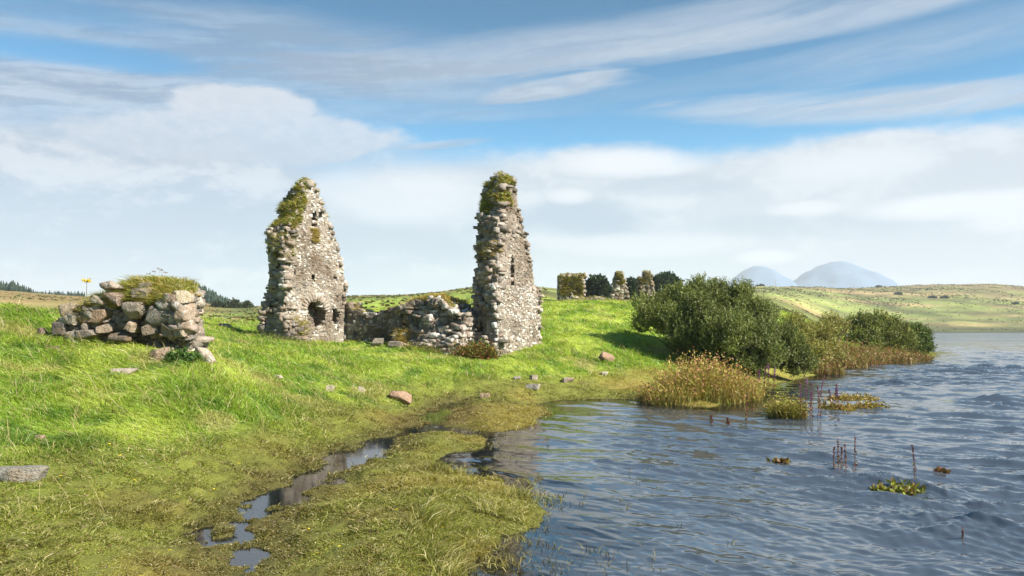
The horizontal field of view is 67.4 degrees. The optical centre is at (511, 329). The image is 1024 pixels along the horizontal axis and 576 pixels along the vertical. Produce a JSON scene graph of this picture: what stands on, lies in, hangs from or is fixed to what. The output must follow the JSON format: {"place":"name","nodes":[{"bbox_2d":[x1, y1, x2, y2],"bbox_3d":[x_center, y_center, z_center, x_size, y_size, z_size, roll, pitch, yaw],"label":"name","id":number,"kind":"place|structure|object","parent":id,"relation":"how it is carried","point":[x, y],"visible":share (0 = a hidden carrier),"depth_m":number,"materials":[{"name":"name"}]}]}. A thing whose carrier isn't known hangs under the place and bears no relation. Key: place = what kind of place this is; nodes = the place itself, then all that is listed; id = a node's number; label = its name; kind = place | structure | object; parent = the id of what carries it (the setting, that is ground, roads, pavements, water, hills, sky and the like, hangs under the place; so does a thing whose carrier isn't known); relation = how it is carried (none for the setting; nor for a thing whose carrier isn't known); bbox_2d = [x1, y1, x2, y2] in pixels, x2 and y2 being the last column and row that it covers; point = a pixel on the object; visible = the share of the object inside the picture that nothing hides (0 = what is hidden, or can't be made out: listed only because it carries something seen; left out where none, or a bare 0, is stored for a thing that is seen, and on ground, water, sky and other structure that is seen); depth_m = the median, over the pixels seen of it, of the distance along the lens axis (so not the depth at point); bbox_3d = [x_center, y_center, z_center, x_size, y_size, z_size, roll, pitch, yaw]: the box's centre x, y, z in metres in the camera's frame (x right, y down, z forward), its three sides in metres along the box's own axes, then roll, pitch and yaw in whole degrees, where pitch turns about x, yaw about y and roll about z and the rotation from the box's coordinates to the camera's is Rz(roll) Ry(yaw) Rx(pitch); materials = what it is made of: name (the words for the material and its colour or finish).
{"place":"outdoors","nodes":[
{"label":"outdoors","id":0,"kind":"place"},
{"bbox_2d":[0,284,1023,575],"bbox_3d":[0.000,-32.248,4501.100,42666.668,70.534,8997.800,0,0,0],"label":"ground","id":1,"kind":"structure","parent":0,"point":[978,316],"depth_m":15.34,"materials":[{"name":"green plant"}]},
{"bbox_2d":[0,280,33,292],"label":"conifer wood","id":2,"kind":"object","parent":1,"relation":"on","point":[11,286],"visible":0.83,"depth_m":453.14,"materials":[{"name":"green plant"}]},
{"bbox_2d":[0,465,49,482],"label":"rock","id":3,"kind":"object","parent":1,"relation":"on","point":[31,473],"visible":0.87,"depth_m":8.90,"materials":[{"name":"stone"}]},
{"bbox_2d":[33,435,45,440],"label":"rock","id":4,"kind":"object","parent":1,"relation":"on","point":[40,436],"visible":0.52,"depth_m":10.55,"materials":[{"name":"stone"}]},
{"bbox_2d":[36,327,48,337],"bbox_3d":[-10.591,0.128,17.302,0.255,0.339,0.212,0,0,20],"label":"rock","id":5,"kind":"object","parent":1,"relation":"on","point":[42,330],"visible":0.57,"depth_m":17.26,"materials":[{"name":"stone"}]},
{"bbox_2d":[34,290,85,296],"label":"conifer wood","id":6,"kind":"object","parent":1,"relation":"on","point":[70,294],"visible":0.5,"depth_m":474.43,"materials":[{"name":"green plant"}]},
{"bbox_2d":[110,368,137,374],"bbox_3d":[-7.378,0.814,14.598,0.484,0.146,0.382,0,0,-16],"label":"rock","id":7,"kind":"object","parent":1,"relation":"on","point":[129,370],"visible":0.54,"depth_m":14.54,"materials":[{"name":"stone"}]},
{"bbox_2d":[51,273,214,351],"bbox_3d":[-8.483,-0.103,17.574,3.417,2.353,2.176,0,0,8],"label":"wall stub","id":8,"kind":"object","parent":1,"relation":"on","point":[162,311],"depth_m":16.96,"materials":[{"name":"stone"}]},
{"bbox_2d":[82,278,90,296],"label":"ragwort","id":9,"kind":"object","parent":8,"relation":"on","point":[86,280],"visible":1,"depth_m":17.23,"materials":[{"name":"yellow plant"}]},
{"bbox_2d":[148,347,173,360],"bbox_3d":[-7.349,0.547,15.996,0.583,0.367,0.331,0,0,-21],"label":"rock","id":10,"kind":"object","parent":1,"relation":"on","point":[156,354],"visible":0.52,"depth_m":15.87,"materials":[{"name":"stone"}]},
{"bbox_2d":[161,345,204,364],"bbox_3d":[-6.729,0.544,15.663,0.968,0.444,0.957,0,0,0],"label":"weed clump","id":11,"kind":"object","parent":1,"relation":"on","point":[180,354],"visible":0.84,"depth_m":15.57,"materials":[{"name":"green plant"}]},
{"bbox_2d":[194,347,215,363],"bbox_3d":[-6.619,0.599,16.498,0.458,0.443,0.378,0,0,-11],"label":"rock","id":12,"kind":"object","parent":1,"relation":"on","point":[207,355],"visible":0.56,"depth_m":16.37,"materials":[{"name":"stone"}]},
{"bbox_2d":[191,279,227,302],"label":"conifer wood","id":13,"kind":"object","parent":1,"relation":"on","point":[210,296],"visible":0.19,"depth_m":416.52,"materials":[{"name":"green plant"}]},
{"bbox_2d":[209,300,225,307],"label":"moor shrub","id":14,"kind":"object","parent":1,"relation":"on","point":[217,303],"visible":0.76,"depth_m":228.96,"materials":[{"name":"green plant"}]},
{"bbox_2d":[219,323,230,326],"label":"rock","id":15,"kind":"object","parent":1,"relation":"on","point":[224,324],"visible":0.42,"depth_m":35.93,"materials":[{"name":"stone"}]},
{"bbox_2d":[224,297,239,307],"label":"moor shrub","id":16,"kind":"object","parent":1,"relation":"on","point":[233,303],"visible":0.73,"depth_m":228.98,"materials":[{"name":"green plant"}]},
{"bbox_2d":[235,300,253,307],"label":"moor shrub","id":17,"kind":"object","parent":1,"relation":"on","point":[246,304],"visible":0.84,"depth_m":229.01,"materials":[{"name":"green plant"}]},
{"bbox_2d":[254,332,309,341],"bbox_3d":[-8.998,0.394,29.722,2.459,0.685,1.572,0,0,-19],"label":"weed clump","id":18,"kind":"object","parent":1,"relation":"on","point":[279,337],"visible":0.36,"depth_m":29.68,"materials":[{"name":"green plant"}]},
{"bbox_2d":[257,176,348,342],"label":"gable wall","id":19,"kind":"structure","parent":1,"relation":"on","point":[305,294],"depth_m":31.80,"materials":[{"name":"stone"}]},
{"bbox_2d":[325,385,333,392],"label":"rock","id":20,"kind":"object","parent":1,"relation":"on","point":[330,387],"visible":0.52,"depth_m":19.15,"materials":[{"name":"stone"}]},
{"bbox_2d":[0,377,710,575],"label":"marsh turf","id":21,"kind":"structure","parent":1,"relation":"on","point":[217,568],"depth_m":8.67,"materials":[{"name":"green plant"}]},
{"bbox_2d":[345,301,403,342],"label":"wall","id":22,"kind":"structure","parent":1,"relation":"on","point":[366,325],"depth_m":33.18,"materials":[{"name":"stone"}]},
{"bbox_2d":[370,338,383,346],"bbox_3d":[-5.453,0.595,31.224,0.563,0.473,0.478,0,0,15],"label":"rock","id":23,"kind":"object","parent":1,"relation":"on","point":[377,342],"visible":0.71,"depth_m":31.06,"materials":[{"name":"stone"}]},
{"bbox_2d":[388,341,403,348],"bbox_3d":[-4.670,0.676,30.909,0.621,0.411,0.494,0,0,10],"label":"rock","id":24,"kind":"object","parent":1,"relation":"on","point":[391,344],"visible":0.61,"depth_m":30.75,"materials":[{"name":"stone"}]},
{"bbox_2d":[389,391,411,404],"bbox_3d":[-3.050,1.875,20.979,0.609,0.381,0.424,0,0,0],"label":"rock","id":25,"kind":"object","parent":1,"relation":"on","point":[404,397],"visible":0.78,"depth_m":20.85,"materials":[{"name":"stone"}]},
{"bbox_2d":[405,337,445,353],"bbox_3d":[-3.366,0.653,29.906,1.338,0.688,2.210,0,0,-42],"label":"weed clump","id":26,"kind":"object","parent":1,"relation":"on","point":[430,348],"visible":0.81,"depth_m":29.54,"materials":[{"name":"green plant"}]},
{"bbox_2d":[389,292,477,354],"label":"rubble wall","id":27,"kind":"structure","parent":1,"relation":"on","point":[441,319],"depth_m":30.67,"materials":[{"name":"stone"}]},
{"bbox_2d":[445,336,506,359],"bbox_3d":[-1.357,0.861,29.397,2.736,1.405,2.417,0,0,0],"label":"weed clump","id":28,"kind":"object","parent":1,"relation":"on","point":[467,350],"visible":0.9,"depth_m":29.02,"materials":[{"name":"plant"}]},
{"bbox_2d":[479,393,489,397],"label":"rock","id":29,"kind":"object","parent":1,"relation":"on","point":[482,395],"visible":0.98,"depth_m":23.11,"materials":[{"name":"stone"}]},
{"bbox_2d":[468,170,544,355],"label":"gable wall","id":30,"kind":"structure","parent":1,"relation":"on","point":[507,297],"depth_m":30.82,"materials":[{"name":"stone"}]},
{"bbox_2d":[0,284,1023,330],"bbox_3d":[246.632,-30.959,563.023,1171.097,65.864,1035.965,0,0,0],"label":"moor rushes","id":31,"kind":"object","parent":1,"relation":"on","point":[251,316],"visible":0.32,"depth_m":547.37,"materials":[{"name":"green plant"}]},
{"bbox_2d":[320,399,744,575],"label":"shallow weeds","id":32,"kind":"object","parent":1,"relation":"on","point":[547,445],"visible":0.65,"depth_m":7.64,"materials":[{"name":"green plant"}]},
{"bbox_2d":[525,384,540,389],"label":"rock","id":33,"kind":"object","parent":1,"relation":"on","point":[534,386],"visible":0.89,"depth_m":24.70,"materials":[{"name":"stone"}]},
{"bbox_2d":[529,375,537,379],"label":"rock","id":34,"kind":"object","parent":1,"relation":"on","point":[533,377],"visible":0.91,"depth_m":26.15,"materials":[{"name":"stone"}]},
{"bbox_2d":[560,377,573,382],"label":"rock","id":35,"kind":"object","parent":1,"relation":"on","point":[567,379],"visible":0.97,"depth_m":26.45,"materials":[{"name":"stone"}]},
{"bbox_2d":[557,272,587,300],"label":"ruined wall","id":36,"kind":"structure","parent":1,"relation":"on","point":[569,284],"depth_m":69.89,"materials":[{"name":"stone"}]},
{"bbox_2d":[569,295,610,299],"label":"wall footing","id":37,"kind":"object","parent":1,"relation":"on","point":[594,297],"depth_m":69.17,"materials":[{"name":"stone"}]},
{"bbox_2d":[584,273,611,298],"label":"round tree","id":38,"kind":"object","parent":1,"relation":"on","point":[599,285],"visible":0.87,"depth_m":147.26,"materials":[{"name":"green plant"}]},
{"bbox_2d":[597,352,614,361],"bbox_3d":[3.731,1.172,30.593,0.608,0.573,0.427,0,0,-15],"label":"rock","id":39,"kind":"object","parent":1,"relation":"on","point":[605,356],"visible":0.79,"depth_m":30.45,"materials":[{"name":"stone"}]},
{"bbox_2d":[608,271,629,300],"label":"ruined wall","id":40,"kind":"structure","parent":1,"relation":"on","point":[619,291],"depth_m":71.92,"materials":[{"name":"stone"}]},
{"bbox_2d":[626,276,636,299],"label":"round tree","id":41,"kind":"object","parent":1,"relation":"on","point":[631,281],"visible":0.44,"depth_m":155.02,"materials":[{"name":"green plant"}]},
{"bbox_2d":[634,270,654,299],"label":"ruined wall","id":42,"kind":"structure","parent":1,"relation":"on","point":[645,282],"depth_m":73.92,"materials":[{"name":"stone"}]},
{"bbox_2d":[652,271,684,295],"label":"round tree","id":43,"kind":"object","parent":1,"relation":"on","point":[664,278],"visible":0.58,"depth_m":163.17,"materials":[{"name":"green plant"}]},
{"bbox_2d":[633,346,779,404],"bbox_3d":[6.332,1.383,24.745,4.354,1.747,6.545,0,0,18],"label":"reed clump","id":44,"kind":"object","parent":1,"relation":"on","point":[707,382],"visible":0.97,"depth_m":22.96,"materials":[{"name":"yellow plant"}]},
{"bbox_2d":[627,271,820,377],"bbox_3d":[9.069,-0.257,33.137,6.715,4.699,6.078,0,0,-26],"label":"willow bush","id":45,"kind":"object","parent":1,"relation":"on","point":[716,316],"visible":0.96,"depth_m":32.11,"materials":[{"name":"green plant"}]},
{"bbox_2d":[780,308,852,365],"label":"shrub","id":46,"kind":"object","parent":1,"relation":"on","point":[833,331],"visible":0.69,"depth_m":42.49,"materials":[{"name":"green plant"}]},
{"bbox_2d":[798,338,934,374],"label":"reed clump","id":47,"kind":"object","parent":1,"relation":"on","point":[862,356],"visible":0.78,"depth_m":48.59,"materials":[{"name":"plant"}]},
{"bbox_2d":[843,307,922,349],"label":"shore bush","id":48,"kind":"object","parent":1,"relation":"on","point":[882,328],"visible":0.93,"depth_m":57.79,"materials":[{"name":"green plant"}]},
{"bbox_2d":[903,322,936,355],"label":"shore bush","id":49,"kind":"object","parent":1,"relation":"on","point":[925,336],"visible":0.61,"depth_m":59.84,"materials":[{"name":"green plant"}]},
{"bbox_2d":[0,0,1023,305],"label":"sky","id":50,"kind":"structure","parent":0,"point":[720,138],"materials":[{"name":"blue"}]},
{"bbox_2d":[182,333,1023,575],"bbox_3d":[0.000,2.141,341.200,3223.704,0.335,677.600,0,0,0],"label":"lake water","id":51,"kind":"structure","parent":0,"point":[956,409],"depth_m":11.32,"materials":[{"name":"blue liquid"}]},
{"bbox_2d":[744,393,747,421],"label":"loosestrife plant","id":52,"kind":"object","parent":51,"relation":"in","point":[747,406],"visible":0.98,"depth_m":18.22,"materials":[{"name":"purple plant"}]},
{"bbox_2d":[766,363,770,386],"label":"loosestrife plant","id":53,"kind":"object","parent":51,"relation":"in","point":[768,374],"visible":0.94,"depth_m":27.76,"materials":[{"name":"purple plant"}]},
{"bbox_2d":[771,366,775,389],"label":"loosestrife plant","id":54,"kind":"object","parent":51,"relation":"in","point":[774,379],"visible":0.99,"depth_m":27.24,"materials":[{"name":"purple plant"}]},
{"bbox_2d":[766,456,790,463],"bbox_3d":[4.458,2.221,12.820,0.390,0.249,0.508,0,0,0],"label":"weed mat","id":55,"kind":"object","parent":51,"relation":"on","point":[783,460],"visible":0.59,"depth_m":12.70,"materials":[{"name":"brown plant"}]},
{"bbox_2d":[756,389,821,418],"bbox_3d":[7.038,1.892,19.507,1.585,0.737,2.738,0,0,24],"label":"reed clump","id":56,"kind":"object","parent":51,"relation":"in","point":[781,409],"visible":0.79,"depth_m":18.91,"materials":[{"name":"green plant"}]},
{"bbox_2d":[799,381,803,410],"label":"loosestrife plant","id":57,"kind":"object","parent":51,"relation":"in","point":[800,398],"visible":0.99,"depth_m":18.68,"materials":[{"name":"purple plant"}]},
{"bbox_2d":[803,378,807,419],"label":"loosestrife plant","id":58,"kind":"object","parent":51,"relation":"in","point":[805,414],"visible":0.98,"depth_m":18.45,"materials":[{"name":"purple plant"}]},
{"bbox_2d":[807,393,811,418],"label":"loosestrife plant","id":59,"kind":"object","parent":51,"relation":"in","point":[810,404],"visible":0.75,"depth_m":18.68,"materials":[{"name":"purple plant"}]},
{"bbox_2d":[810,383,814,421],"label":"loosestrife plant","id":60,"kind":"object","parent":51,"relation":"in","point":[812,403],"visible":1,"depth_m":18.22,"materials":[{"name":"purple plant"}]},
{"bbox_2d":[816,374,824,420],"bbox_3d":[7.315,1.695,18.234,0.228,1.250,0.141,0,0,-26],"label":"loosestrife plant","id":61,"kind":"object","parent":51,"relation":"in","point":[820,393],"visible":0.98,"depth_m":18.22,"materials":[{"name":"purple plant"}]},
{"bbox_2d":[828,389,833,406],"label":"loosestrife plant","id":62,"kind":"object","parent":51,"relation":"in","point":[830,398],"visible":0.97,"depth_m":20.76,"materials":[{"name":"purple plant"}]},
{"bbox_2d":[832,446,836,466],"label":"loosestrife plant","id":63,"kind":"object","parent":51,"relation":"in","point":[833,456],"visible":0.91,"depth_m":12.03,"materials":[{"name":"purple plant"}]},
{"bbox_2d":[833,384,837,405],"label":"loosestrife plant","id":64,"kind":"object","parent":51,"relation":"in","point":[835,396],"visible":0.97,"depth_m":20.77,"materials":[{"name":"purple plant"}]},
{"bbox_2d":[813,398,858,410],"bbox_3d":[8.784,2.136,20.909,1.408,0.554,1.284,0,0,0],"label":"weed mat","id":65,"kind":"object","parent":51,"relation":"on","point":[835,407],"visible":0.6,"depth_m":20.78,"materials":[{"name":"green plant"}]},
{"bbox_2d":[835,438,839,466],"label":"loosestrife plant","id":66,"kind":"object","parent":51,"relation":"in","point":[838,456],"visible":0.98,"depth_m":11.92,"materials":[{"name":"purple plant"}]},
{"bbox_2d":[838,446,843,467],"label":"loosestrife plant","id":67,"kind":"object","parent":51,"relation":"in","point":[841,447],"visible":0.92,"depth_m":12.02,"materials":[{"name":"purple plant"}]},
{"bbox_2d":[843,444,847,468],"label":"loosestrife plant","id":68,"kind":"object","parent":51,"relation":"in","point":[845,454],"visible":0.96,"depth_m":12.02,"materials":[{"name":"purple plant"}]},
{"bbox_2d":[825,392,879,400],"bbox_3d":[10.713,2.139,24.155,1.785,0.504,1.402,0,0,0],"label":"weed mat","id":69,"kind":"object","parent":51,"relation":"on","point":[847,397],"visible":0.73,"depth_m":23.94,"materials":[{"name":"green plant"}]},
{"bbox_2d":[852,436,857,465],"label":"loosestrife plant","id":70,"kind":"object","parent":51,"relation":"in","point":[855,451],"visible":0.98,"depth_m":12.22,"materials":[{"name":"purple plant"}]},
{"bbox_2d":[851,397,892,408],"bbox_3d":[10.014,2.208,21.519,1.199,0.615,1.102,0,0,0],"label":"weed mat","id":71,"kind":"object","parent":51,"relation":"on","point":[870,404],"visible":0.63,"depth_m":21.40,"materials":[{"name":"plant"}]},
{"bbox_2d":[869,476,925,495],"bbox_3d":[5.385,2.219,10.508,0.973,0.376,0.709,0,0,-15],"label":"weed mat","id":72,"kind":"object","parent":51,"relation":"on","point":[907,489],"visible":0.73,"depth_m":10.40,"materials":[{"name":"green plant"}]},
{"bbox_2d":[911,445,916,477],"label":"loosestrife plant","id":73,"kind":"object","parent":51,"relation":"in","point":[913,462],"visible":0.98,"depth_m":11.29,"materials":[{"name":"purple plant"}]},
{"bbox_2d":[928,466,950,473],"bbox_3d":[6.654,2.246,11.891,0.450,0.279,0.331,0,0,0],"label":"weed mat","id":74,"kind":"object","parent":51,"relation":"on","point":[941,469],"visible":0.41,"depth_m":11.82,"materials":[{"name":"brown plant"}]},
{"bbox_2d":[726,266,797,286],"bbox_3d":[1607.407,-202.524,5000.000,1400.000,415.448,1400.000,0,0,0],"label":"hill","id":75,"kind":"structure","parent":0,"point":[765,276],"depth_m":4858.23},
{"bbox_2d":[794,261,898,287],"bbox_3d":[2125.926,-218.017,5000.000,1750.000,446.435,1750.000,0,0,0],"label":"hill","id":76,"kind":"structure","parent":0,"point":[840,274],"depth_m":4795.96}
]}

